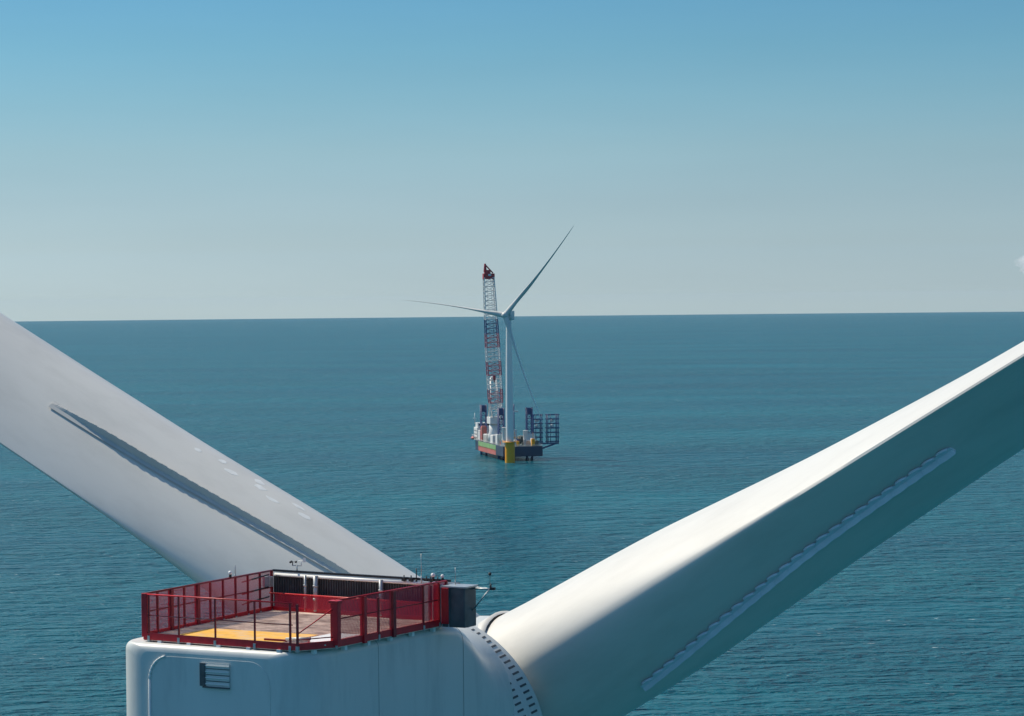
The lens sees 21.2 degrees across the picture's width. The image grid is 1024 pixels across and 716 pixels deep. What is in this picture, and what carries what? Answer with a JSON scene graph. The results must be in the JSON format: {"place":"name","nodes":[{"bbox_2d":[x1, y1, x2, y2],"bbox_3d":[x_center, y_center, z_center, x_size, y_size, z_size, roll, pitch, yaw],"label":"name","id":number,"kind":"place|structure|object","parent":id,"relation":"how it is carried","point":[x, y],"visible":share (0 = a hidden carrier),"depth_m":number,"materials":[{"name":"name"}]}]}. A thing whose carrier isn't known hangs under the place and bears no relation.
{"place":"outdoors","nodes":[
{"label":"outdoors","id":0,"kind":"place"},
{"bbox_2d":[0,312,1023,715],"bbox_3d":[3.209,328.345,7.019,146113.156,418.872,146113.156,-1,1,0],"label":"sea","id":1,"kind":"structure","parent":0,"point":[362,428],"depth_m":1873.25,"materials":[{"name":"liquid"}]},
{"bbox_2d":[407,227,572,462],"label":"wind turbine","id":2,"kind":"object","parent":1,"relation":"in","point":[507,315],"visible":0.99,"depth_m":1994.45,"materials":[{"name":"white paint"}]},
{"bbox_2d":[0,313,1023,715],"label":"wind turbine","id":3,"kind":"object","parent":1,"relation":"in","point":[328,617],"visible":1,"depth_m":67.61,"materials":[{"name":"white paint"}]},
{"bbox_2d":[434,584,448,623],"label":"red door panel","id":4,"kind":"structure","parent":3,"relation":"in","point":[444,591],"depth_m":65.06,"materials":[{"name":"paint"}]},
{"bbox_2d":[471,264,558,458],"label":"jack up ship","id":5,"kind":"object","parent":1,"relation":"on","point":[487,436],"visible":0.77,"depth_m":2062.82,"materials":[{"name":"blue paint"}]},
{"bbox_2d":[502,427,505,444],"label":"tower section","id":6,"kind":"object","parent":5,"relation":"on","point":[503,433],"visible":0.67,"depth_m":2028.74,"materials":[{"name":"white paint"}]},
{"bbox_2d":[523,430,528,439],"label":"tower section","id":7,"kind":"object","parent":5,"relation":"on","point":[526,432],"visible":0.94,"depth_m":2042.43,"materials":[{"name":"white paint"}]},
{"bbox_2d":[533,414,542,442],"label":"blade rack","id":8,"kind":"object","parent":5,"relation":"attached to","point":[538,427],"visible":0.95,"depth_m":2057.88,"materials":[{"name":"metal"}]},
{"bbox_2d":[545,414,559,442],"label":"blade rack","id":9,"kind":"object","parent":5,"relation":"attached to","point":[551,427],"visible":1,"depth_m":2060.45,"materials":[{"name":"metal"}]},
{"bbox_2d":[0,0,1023,320],"label":"sky","id":10,"kind":"structure","parent":0,"point":[160,159],"materials":[{"name":"blue"}]}
]}

